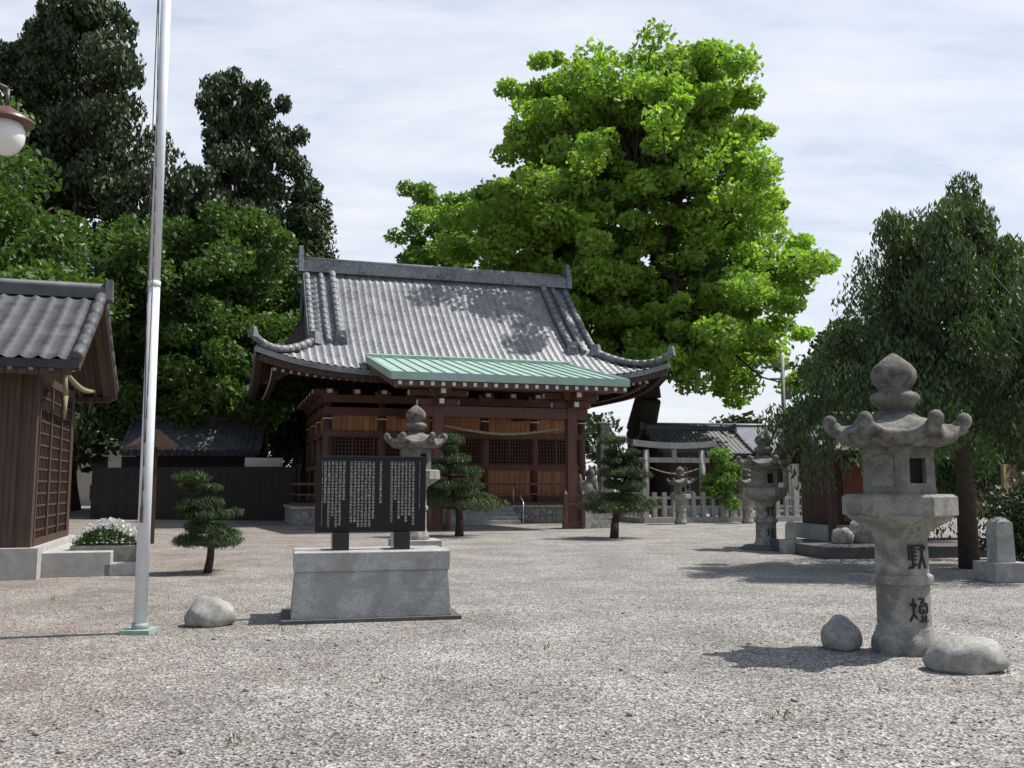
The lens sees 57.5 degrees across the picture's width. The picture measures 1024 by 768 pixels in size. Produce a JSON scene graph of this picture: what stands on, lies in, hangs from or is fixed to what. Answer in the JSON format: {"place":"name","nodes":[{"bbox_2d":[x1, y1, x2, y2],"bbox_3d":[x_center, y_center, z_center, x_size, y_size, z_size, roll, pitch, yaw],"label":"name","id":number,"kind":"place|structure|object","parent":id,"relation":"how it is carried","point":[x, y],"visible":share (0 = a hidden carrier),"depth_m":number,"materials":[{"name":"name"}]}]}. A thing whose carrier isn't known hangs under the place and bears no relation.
{"place":"outdoors","nodes":[
{"label":"outdoors","id":0,"kind":"place"},
{"bbox_2d":[0,83,9,105],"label":"bracket","id":1,"kind":"object","parent":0,"point":[7,93],"visible":0.89,"depth_m":8.31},
{"bbox_2d":[0,105,34,131],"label":"lamp shade","id":2,"kind":"object","parent":1,"relation":"hanging from","point":[9,112],"visible":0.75,"depth_m":8.21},
{"bbox_2d":[0,117,25,155],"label":"lamp globe","id":3,"kind":"object","parent":2,"relation":"hanging from","point":[12,137],"visible":0.82,"depth_m":8.20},
{"bbox_2d":[70,413,119,510],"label":"tree","id":4,"kind":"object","parent":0,"point":[97,448],"depth_m":55.43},
{"bbox_2d":[77,428,115,464],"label":"backdrop","id":5,"kind":"structure","parent":0,"point":[89,453],"depth_m":64.47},
{"bbox_2d":[75,543,136,545],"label":"planter soil","id":6,"kind":"structure","parent":0,"point":[83,544],"depth_m":16.01,"materials":[{"name":"soil"}]},
{"bbox_2d":[71,517,136,544],"bbox_3d":[-6.996,2.557,16.220,1.145,0.504,0.590,1,-6,-12],"label":"flowering shrub","id":7,"kind":"object","parent":6,"relation":"in","point":[105,535],"depth_m":16.05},
{"bbox_2d":[77,442,135,505],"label":"house walls","id":8,"kind":"structure","parent":0,"point":[84,480],"depth_m":69.97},
{"bbox_2d":[76,457,135,499],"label":"house windows","id":9,"kind":"structure","parent":8,"relation":"in","point":[128,461],"depth_m":70.27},
{"bbox_2d":[136,456,254,466],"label":"hall walls","id":10,"kind":"structure","parent":0,"point":[200,461],"depth_m":43.95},
{"bbox_2d":[123,420,260,450],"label":"hall tiles","id":11,"kind":"object","parent":10,"relation":"on","point":[227,435],"visible":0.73,"depth_m":44.84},
{"bbox_2d":[119,427,267,457],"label":"wooden hall eave","id":12,"kind":"object","parent":10,"relation":"on","point":[263,452],"visible":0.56,"depth_m":43.74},
{"bbox_2d":[119,412,268,454],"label":"roof trim","id":13,"kind":"structure","parent":10,"relation":"on","point":[212,417],"depth_m":44.16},
{"bbox_2d":[245,458,282,466],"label":"sign board","id":14,"kind":"object","parent":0,"point":[263,462],"visible":0.71,"depth_m":40.89,"materials":[{"name":"paint"}]},
{"bbox_2d":[383,179,480,267],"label":"young tree","id":15,"kind":"object","parent":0,"point":[425,193],"depth_m":59.99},
{"bbox_2d":[332,403,564,463],"bbox_3d":[-3.350,2.415,42.488,10.800,2.675,8.000,2,-6,-17],"label":"shrine interior","id":16,"kind":"object","parent":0,"point":[361,405],"visible":0.23,"depth_m":39.30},
{"bbox_2d":[0,489,1023,767],"bbox_3d":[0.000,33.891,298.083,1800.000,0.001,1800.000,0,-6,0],"label":"ground","id":17,"kind":"structure","parent":0,"point":[524,579],"depth_m":7.78,"materials":[{"name":"gravel"}]},
{"bbox_2d":[0,373,69,547],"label":"hall walls","id":18,"kind":"structure","parent":17,"relation":"on","point":[12,393],"depth_m":15.20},
{"bbox_2d":[16,374,75,547],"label":"hall posts","id":19,"kind":"object","parent":18,"relation":"attached to","point":[26,506],"visible":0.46,"depth_m":15.24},
{"bbox_2d":[32,375,74,546],"bbox_3d":[-8.392,1.414,17.089,0.080,2.920,3.500,2,-6,-17],"label":"lattice door","id":20,"kind":"structure","parent":18,"relation":"attached to","point":[52,477],"depth_m":16.97,"materials":[{"name":"brown wood"}]},
{"bbox_2d":[63,375,95,419],"bbox_3d":[-8.027,0.346,17.317,0.100,0.855,3.807,2,-6,-17],"label":"hall rope","id":21,"kind":"object","parent":18,"relation":"attached to","point":[74,382],"visible":0.89,"depth_m":15.70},
{"bbox_2d":[0,535,74,580],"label":"stone foundation","id":22,"kind":"object","parent":17,"relation":"on","point":[16,564],"visible":0.4,"depth_m":14.87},
{"bbox_2d":[0,31,102,454],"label":"tree","id":23,"kind":"object","parent":17,"relation":"on","point":[13,79],"depth_m":50.71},
{"bbox_2d":[0,96,115,423],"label":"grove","id":24,"kind":"object","parent":17,"relation":"on","point":[33,246],"depth_m":33.60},
{"bbox_2d":[40,542,135,577],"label":"hall steps","id":25,"kind":"structure","parent":17,"relation":"on","point":[62,561],"depth_m":15.44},
{"bbox_2d":[0,0,197,513],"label":"tree","id":26,"kind":"object","parent":17,"relation":"on","point":[100,117],"depth_m":50.22,"materials":[{"name":"plant"}]},
{"bbox_2d":[70,545,136,561],"bbox_3d":[-7.000,3.024,16.168,1.131,0.480,0.524,1,-6,-12],"label":"planter trough","id":27,"kind":"object","parent":17,"relation":"on","point":[124,553],"visible":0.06,"depth_m":15.97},
{"bbox_2d":[119,622,159,634],"bbox_3d":[-3.810,2.498,9.556,0.300,0.102,0.300,0,-6,0],"label":"flagpole base","id":28,"kind":"object","parent":17,"relation":"on","point":[140,629],"visible":0.94,"depth_m":9.48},
{"bbox_2d":[125,429,177,543],"bbox_3d":[-9.700,2.736,24.951,1.000,2.950,2.200,4,-7,-30],"label":"signpost","id":29,"kind":"object","parent":17,"relation":"on","point":[162,441],"visible":0.44,"depth_m":24.26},
{"bbox_2d":[133,0,170,623],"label":"flagpole","id":30,"kind":"object","parent":17,"relation":"on","point":[142,574],"visible":0.88,"depth_m":9.85,"materials":[{"name":"metal"}]},
{"bbox_2d":[139,0,158,522],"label":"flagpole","id":31,"kind":"object","parent":30,"relation":"attached to","point":[142,492],"visible":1,"depth_m":9.89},
{"bbox_2d":[97,173,232,444],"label":"tree","id":32,"kind":"object","parent":17,"relation":"on","point":[192,210],"visible":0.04,"depth_m":60.16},
{"bbox_2d":[59,199,311,444],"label":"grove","id":33,"kind":"object","parent":17,"relation":"on","point":[220,264],"depth_m":46.44,"materials":[{"name":"plant"}]},
{"bbox_2d":[90,467,296,520],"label":"plank fence","id":34,"kind":"object","parent":17,"relation":"on","point":[259,493],"visible":0.57,"depth_m":40.81,"materials":[{"name":"black wood"}]},
{"bbox_2d":[170,470,245,572],"bbox_3d":[-5.248,2.385,16.339,1.340,1.810,1.562,0,-6,0],"label":"pine","id":35,"kind":"object","parent":17,"relation":"on","point":[221,535],"depth_m":15.97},
{"bbox_2d":[184,596,235,626],"bbox_3d":[-3.262,2.461,10.091,0.529,0.334,0.423,3,-7,-23],"label":"boulder","id":36,"kind":"object","parent":17,"relation":"on","point":[204,611],"visible":0.97,"depth_m":9.96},
{"bbox_2d":[143,65,314,388],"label":"tree","id":37,"kind":"object","parent":17,"relation":"on","point":[230,132],"depth_m":59.03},
{"bbox_2d":[259,250,332,498],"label":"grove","id":38,"kind":"object","parent":17,"relation":"on","point":[283,444],"depth_m":52.02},
{"bbox_2d":[268,174,339,498],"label":"tree","id":39,"kind":"object","parent":17,"relation":"on","point":[310,230],"depth_m":62.37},
{"bbox_2d":[290,546,450,619],"bbox_3d":[-1.660,2.288,10.877,1.779,0.720,0.949,1,-6,-13],"label":"monument pedestal","id":40,"kind":"object","parent":17,"relation":"on","point":[366,582],"visible":1,"depth_m":10.44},
{"bbox_2d":[331,532,409,550],"bbox_3d":[-1.660,1.831,10.926,0.890,0.200,0.360,1,-6,-13],"label":"monument feet","id":41,"kind":"object","parent":40,"relation":"on","point":[398,541],"visible":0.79,"depth_m":10.81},
{"bbox_2d":[314,456,425,532],"bbox_3d":[-1.660,1.294,10.985,1.280,0.880,0.130,1,-6,-13],"label":"monument plate","id":42,"kind":"object","parent":41,"relation":"on","point":[370,493],"visible":1,"depth_m":10.92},
{"bbox_2d":[281,608,461,624],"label":"monument slab","id":43,"kind":"structure","parent":17,"relation":"on","point":[285,617],"depth_m":10.32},
{"bbox_2d":[384,405,447,539],"bbox_3d":[-2.030,1.854,19.614,1.191,2.850,1.352,5,-8,-40],"label":"lantern monument","id":44,"kind":"object","parent":17,"relation":"on","point":[415,441],"visible":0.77,"depth_m":19.42,"materials":[{"name":"stone"}]},
{"bbox_2d":[388,538,448,549],"bbox_3d":[-2.030,3.430,19.443,1.300,0.380,1.300,1,-6,-13],"label":"lantern monument base","id":45,"kind":"object","parent":17,"relation":"on","point":[433,542],"visible":0.32,"depth_m":19.04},
{"bbox_2d":[50,596,787,747],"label":"grass tufts","id":46,"kind":"object","parent":17,"relation":"on","point":[229,741],"visible":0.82,"depth_m":6.04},
{"bbox_2d":[284,504,562,524],"bbox_3d":[-3.156,5.664,41.495,13.620,0.709,12.150,2,-6,-17],"label":"shrine podium cap","id":47,"kind":"object","parent":17,"relation":"on","point":[501,515],"visible":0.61,"depth_m":36.32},
{"bbox_2d":[289,388,616,506],"bbox_3d":[-3.350,3.094,42.414,13.200,4.610,10.400,2,-6,-17],"label":"timber frame","id":48,"kind":"object","parent":47,"relation":"on","point":[316,406],"visible":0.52,"depth_m":38.78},
{"bbox_2d":[297,389,586,429],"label":"white shrine ends","id":49,"kind":"object","parent":48,"relation":"attached to","point":[487,395],"visible":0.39,"depth_m":38.58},
{"bbox_2d":[308,415,577,495],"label":"wall panels","id":50,"kind":"object","parent":48,"relation":"attached to","point":[361,423],"visible":0.2,"depth_m":39.04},
{"bbox_2d":[309,436,577,466],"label":"lattice windows","id":51,"kind":"structure","parent":48,"relation":"attached to","point":[352,444],"depth_m":39.02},
{"bbox_2d":[248,313,666,407],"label":"roof eaves","id":52,"kind":"object","parent":48,"relation":"on","point":[345,384],"visible":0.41,"depth_m":40.77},
{"bbox_2d":[261,368,647,403],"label":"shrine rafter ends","id":53,"kind":"object","parent":52,"relation":"attached to","point":[299,373],"visible":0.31,"depth_m":36.54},
{"bbox_2d":[242,245,675,395],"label":"shrine roof ridges","id":54,"kind":"object","parent":48,"relation":"on","point":[334,267],"visible":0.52,"depth_m":41.54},
{"bbox_2d":[248,272,667,394],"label":"shrine roof tiles","id":55,"kind":"object","parent":54,"relation":"attached to","point":[388,315],"visible":0.59,"depth_m":40.49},
{"bbox_2d":[285,507,623,525],"bbox_3d":[-3.350,5.773,42.123,13.500,0.620,10.700,2,-6,-17],"label":"stone foundation","id":56,"kind":"object","parent":17,"relation":"on","point":[295,517],"visible":0.29,"depth_m":37.77,"materials":[{"name":"stone"}]},
{"bbox_2d":[426,430,509,535],"bbox_3d":[-1.525,2.950,27.792,2.948,3.146,2.870,0,-6,0],"label":"pine","id":57,"kind":"object","parent":17,"relation":"on","point":[467,483],"depth_m":27.42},
{"bbox_2d":[367,364,626,530],"bbox_3d":[-1.044,2.148,34.930,8.260,6.274,7.786,2,-6,-17],"label":"entrance porch","id":58,"kind":"object","parent":17,"relation":"on","point":[568,412],"visible":0.66,"depth_m":32.17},
{"bbox_2d":[365,353,629,386],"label":"copper canopy roof","id":59,"kind":"structure","parent":58,"relation":"on","point":[421,367],"depth_m":33.23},
{"bbox_2d":[443,424,565,434],"bbox_3d":[-0.235,1.601,32.329,4.611,0.357,0.095,2,-6,-17],"label":"shimenawa rope","id":60,"kind":"object","parent":58,"relation":"hanging from","point":[502,433],"visible":1,"depth_m":32.26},
{"bbox_2d":[394,380,626,407],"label":"rafter ends","id":61,"kind":"object","parent":58,"relation":"attached to","point":[576,404],"visible":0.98,"depth_m":31.50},
{"bbox_2d":[0,602,1023,767],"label":"pebbles","id":62,"kind":"object","parent":17,"relation":"on","point":[184,751],"visible":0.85,"depth_m":6.36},
{"bbox_2d":[513,484,523,523],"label":"shrine step rails","id":63,"kind":"object","parent":17,"relation":"on","point":[521,499],"visible":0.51,"depth_m":36.87,"materials":[{"name":"silver metal"}]},
{"bbox_2d":[577,465,610,528],"bbox_3d":[2.750,3.999,33.263,1.275,2.234,1.020,3,-7,-27],"label":"guardian statue","id":64,"kind":"object","parent":17,"relation":"on","point":[590,484],"visible":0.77,"depth_m":32.99,"materials":[{"name":"stone"}]},
{"bbox_2d":[597,421,611,520],"bbox_3d":[3.550,3.433,36.141,0.840,3.980,0.840,2,-6,-17],"label":"name post","id":65,"kind":"object","parent":17,"relation":"on","point":[603,428],"visible":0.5,"depth_m":36.08,"materials":[{"name":"stone"}]},
{"bbox_2d":[574,434,666,538],"bbox_3d":[3.126,2.912,26.787,2.654,3.012,2.875,0,-6,0],"label":"pine","id":66,"kind":"object","parent":17,"relation":"on","point":[630,502],"depth_m":26.53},
{"bbox_2d":[405,17,841,499],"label":"ginkgo tree","id":67,"kind":"object","parent":17,"relation":"on","point":[583,223],"depth_m":47.76,"materials":[{"name":"plant"}]},
{"bbox_2d":[611,486,648,522],"bbox_3d":[4.750,5.032,39.236,0.500,1.470,4.352,2,-6,-16],"label":"stone fence","id":68,"kind":"object","parent":17,"relation":"on","point":[632,517],"visible":0.25,"depth_m":37.82,"materials":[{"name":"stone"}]},
{"bbox_2d":[630,439,716,516],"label":"torii","id":69,"kind":"object","parent":17,"relation":"on","point":[701,460],"visible":0.6,"depth_m":40.82,"materials":[{"name":"stone"}]},
{"bbox_2d":[648,466,701,473],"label":"shimenawa rope","id":70,"kind":"object","parent":69,"relation":"attached to","point":[674,473],"visible":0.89,"depth_m":40.61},
{"bbox_2d":[666,466,693,524],"bbox_3d":[6.550,4.326,36.345,0.940,2.250,1.068,2,-7,-20],"label":"lantern","id":71,"kind":"object","parent":17,"relation":"on","point":[679,497],"visible":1,"depth_m":36.13,"materials":[{"name":"stone"}]},
{"bbox_2d":[672,466,696,516],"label":"lantern","id":72,"kind":"object","parent":17,"relation":"on","point":[689,491],"visible":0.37,"depth_m":43.03,"materials":[{"name":"stone"}]},
{"bbox_2d":[649,448,737,505],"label":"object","id":73,"kind":"structure","parent":17,"relation":"on","point":[660,484],"depth_m":47.41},
{"bbox_2d":[633,431,748,458],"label":"shrine eave","id":74,"kind":"object","parent":73,"relation":"on","point":[644,436],"visible":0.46,"depth_m":47.37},
{"bbox_2d":[648,429,751,453],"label":"sub shrine tiles","id":75,"kind":"object","parent":74,"relation":"on","point":[731,441],"visible":0.64,"depth_m":48.19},
{"bbox_2d":[630,422,756,456],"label":"sub-shrine ridge","id":76,"kind":"structure","parent":75,"relation":"on","point":[645,427],"depth_m":48.56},
{"bbox_2d":[649,505,737,515],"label":"stone foundation","id":77,"kind":"object","parent":17,"relation":"on","point":[659,511],"visible":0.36,"depth_m":47.02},
{"bbox_2d":[639,486,801,523],"bbox_3d":[9.450,4.962,38.590,8.998,1.470,0.500,2,-6,-17],"label":"stone fence","id":78,"kind":"object","parent":17,"relation":"on","point":[794,497],"visible":0.38,"depth_m":38.04,"materials":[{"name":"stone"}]},
{"bbox_2d":[698,446,743,510],"bbox_3d":[8.830,3.904,38.530,2.328,2.715,1.900,0,-6,0],"label":"shrub","id":79,"kind":"object","parent":17,"relation":"on","point":[726,473],"visible":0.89,"depth_m":38.33,"materials":[{"name":"green plant"}]},
{"bbox_2d":[733,468,753,523],"bbox_3d":[9.350,4.412,37.141,0.940,2.250,1.068,2,-7,-20],"label":"lantern","id":80,"kind":"object","parent":17,"relation":"on","point":[747,509],"visible":0.73,"depth_m":36.94,"materials":[{"name":"stone"}]},
{"bbox_2d":[740,544,775,550],"bbox_3d":[6.030,3.910,22.107,1.240,0.200,1.240,0,-6,0],"label":"lantern base","id":81,"kind":"object","parent":17,"relation":"on","point":[756,547],"visible":0.27,"depth_m":21.67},
{"bbox_2d":[736,431,792,545],"bbox_3d":[6.030,2.519,22.258,1.170,2.800,1.328,1,-6,-12],"label":"lantern","id":82,"kind":"object","parent":17,"relation":"on","point":[761,493],"visible":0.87,"depth_m":21.99,"materials":[{"name":"stone"}]},
{"bbox_2d":[767,473,772,482],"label":"lantern windows","id":83,"kind":"structure","parent":82,"relation":"attached to","point":[769,477],"depth_m":22.05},
{"bbox_2d":[766,507,774,536],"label":"lantern glyphs","id":84,"kind":"object","parent":82,"relation":"attached to","point":[768,512],"visible":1,"depth_m":21.95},
{"bbox_2d":[765,355,798,513],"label":"utility pole","id":85,"kind":"object","parent":17,"relation":"on","point":[786,392],"visible":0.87,"depth_m":50.16,"materials":[{"name":"concrete"}]},
{"bbox_2d":[779,520,802,553],"bbox_3d":[6.200,3.396,20.755,0.400,0.730,0.400,1,-6,-5],"label":"marker stone","id":86,"kind":"object","parent":17,"relation":"on","point":[787,544],"visible":0.94,"depth_m":20.66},
{"bbox_2d":[820,614,862,650],"bbox_3d":[3.051,2.305,8.652,0.397,0.323,0.364,2,-7,-19],"label":"rock","id":87,"kind":"object","parent":17,"relation":"on","point":[840,632],"visible":0.99,"depth_m":8.51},
{"bbox_2d":[786,310,946,421],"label":"tree","id":88,"kind":"object","parent":17,"relation":"on","point":[799,375],"depth_m":44.63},
{"bbox_2d":[757,168,1023,568],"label":"tree","id":89,"kind":"object","parent":17,"relation":"on","point":[918,273],"depth_m":16.63,"materials":[{"name":"plant"}]},
{"bbox_2d":[770,537,1021,558],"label":"platform","id":90,"kind":"structure","parent":17,"relation":"on","point":[942,548],"depth_m":19.45,"materials":[{"name":"stone"}]},
{"bbox_2d":[794,522,848,540],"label":"stone block","id":91,"kind":"structure","parent":90,"relation":"on","point":[813,531],"depth_m":21.85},
{"bbox_2d":[831,527,853,543],"bbox_3d":[7.214,3.318,20.359,0.513,0.378,0.404,0,-6,0],"label":"platform rock","id":92,"kind":"object","parent":90,"relation":"on","point":[844,535],"visible":0.9,"depth_m":20.22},
{"bbox_2d":[849,521,873,543],"bbox_3d":[7.757,3.248,20.572,0.666,0.572,0.486,0,-6,0],"label":"platform rock","id":93,"kind":"object","parent":90,"relation":"on","point":[862,534],"visible":0.42,"depth_m":20.35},
{"bbox_2d":[818,434,928,541],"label":"red shrine gate","id":94,"kind":"structure","parent":90,"relation":"on","point":[832,521],"depth_m":20.98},
{"bbox_2d":[823,353,971,656],"bbox_3d":[3.580,1.069,8.635,1.144,2.740,1.300,1,-6,-12],"label":"lantern","id":95,"kind":"object","parent":17,"relation":"on","point":[894,510],"visible":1,"depth_m":8.38,"materials":[{"name":"stone"}]},
{"bbox_2d":[909,458,922,482],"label":"lantern windows","id":96,"kind":"structure","parent":95,"relation":"attached to","point":[915,470],"depth_m":8.44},
{"bbox_2d":[907,545,928,621],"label":"lantern glyphs","id":97,"kind":"object","parent":95,"relation":"attached to","point":[913,604],"visible":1,"depth_m":8.33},
{"bbox_2d":[922,636,1009,674],"bbox_3d":[3.710,2.217,7.656,0.680,0.282,0.468,1,-6,-11],"label":"rock","id":98,"kind":"object","parent":17,"relation":"on","point":[970,655],"visible":1,"depth_m":7.48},
{"bbox_2d":[929,236,1023,539],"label":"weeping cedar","id":99,"kind":"object","parent":17,"relation":"on","point":[946,475],"depth_m":23.45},
{"bbox_2d":[973,517,1023,582],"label":"marker stone","id":100,"kind":"object","parent":17,"relation":"on","point":[1000,564],"visible":1,"depth_m":14.67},
{"bbox_2d":[976,471,1023,561],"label":"shrub","id":101,"kind":"object","parent":17,"relation":"on","point":[1009,512],"visible":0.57,"depth_m":18.29,"materials":[{"name":"green plant"}]},
{"bbox_2d":[1000,464,1023,532],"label":"board fence","id":102,"kind":"object","parent":17,"relation":"on","point":[1005,475],"visible":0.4,"depth_m":22.16,"materials":[{"name":"brown wood"}]},
{"bbox_2d":[0,0,1023,479],"label":"sky","id":103,"kind":"structure","parent":0,"point":[875,105],"materials":[{"name":"white"}]},
{"bbox_2d":[585,411,624,464],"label":"tree","id":104,"kind":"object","parent":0,"point":[590,429],"depth_m":98.81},
{"bbox_2d":[657,422,781,454],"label":"house roof","id":105,"kind":"structure","parent":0,"point":[747,433],"depth_m":61.12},
{"bbox_2d":[709,410,763,423],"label":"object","id":106,"kind":"structure","parent":0,"point":[732,418],"depth_m":94.80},
{"bbox_2d":[742,455,800,509],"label":"house walls","id":107,"kind":"structure","parent":0,"point":[795,479],"depth_m":57.97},
{"bbox_2d":[742,465,800,504],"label":"house windows","id":108,"kind":"structure","parent":107,"relation":"in","point":[780,474],"depth_m":57.83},
{"bbox_2d":[800,444,850,524],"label":"red shrine walls","id":109,"kind":"structure","parent":0,"point":[815,508],"depth_m":22.18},
{"bbox_2d":[778,428,858,463],"bbox_3d":[8.110,1.475,22.574,2.640,0.864,2.426,1,-6,-8],"label":"red shrine eave","id":110,"kind":"object","parent":109,"relation":"on","point":[782,455],"visible":0.1,"depth_m":23.16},
{"bbox_2d":[812,424,857,450],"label":"red shrine tiles","id":111,"kind":"object","parent":110,"relation":"on","point":[845,448],"visible":0.04,"depth_m":21.54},
{"bbox_2d":[841,462,862,521],"bbox_3d":[8.207,2.468,21.698,1.100,1.450,0.040,1,-6,-8],"label":"red shrine door","id":112,"kind":"structure","parent":109,"relation":"in","point":[852,483],"depth_m":21.66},
{"bbox_2d":[773,410,878,456],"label":"red shrine ridge","id":113,"kind":"structure","parent":0,"point":[805,436],"depth_m":22.35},
{"bbox_2d":[936,462,1001,516],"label":"house walls","id":114,"kind":"structure","parent":0,"point":[980,507],"depth_m":45.30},
{"bbox_2d":[943,466,1001,514],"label":"house windows","id":115,"kind":"structure","parent":114,"relation":"in","point":[990,494],"depth_m":45.17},
{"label":"hall rafter ends","id":116,"kind":"object","parent":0,"visible":0},
{"bbox_2d":[0,305,116,402],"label":"hall eave wood","id":117,"kind":"object","parent":116,"relation":"on","point":[95,371],"visible":0.37,"depth_m":18.90,"materials":[{"name":"brown wood"}]},
{"bbox_2d":[0,293,93,358],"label":"hall tiles","id":118,"kind":"object","parent":117,"relation":"on","point":[50,327],"visible":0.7,"depth_m":16.13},
{"bbox_2d":[0,278,118,396],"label":"hall roof","id":119,"kind":"structure","parent":116,"relation":"on","point":[101,295],"depth_m":17.13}
]}

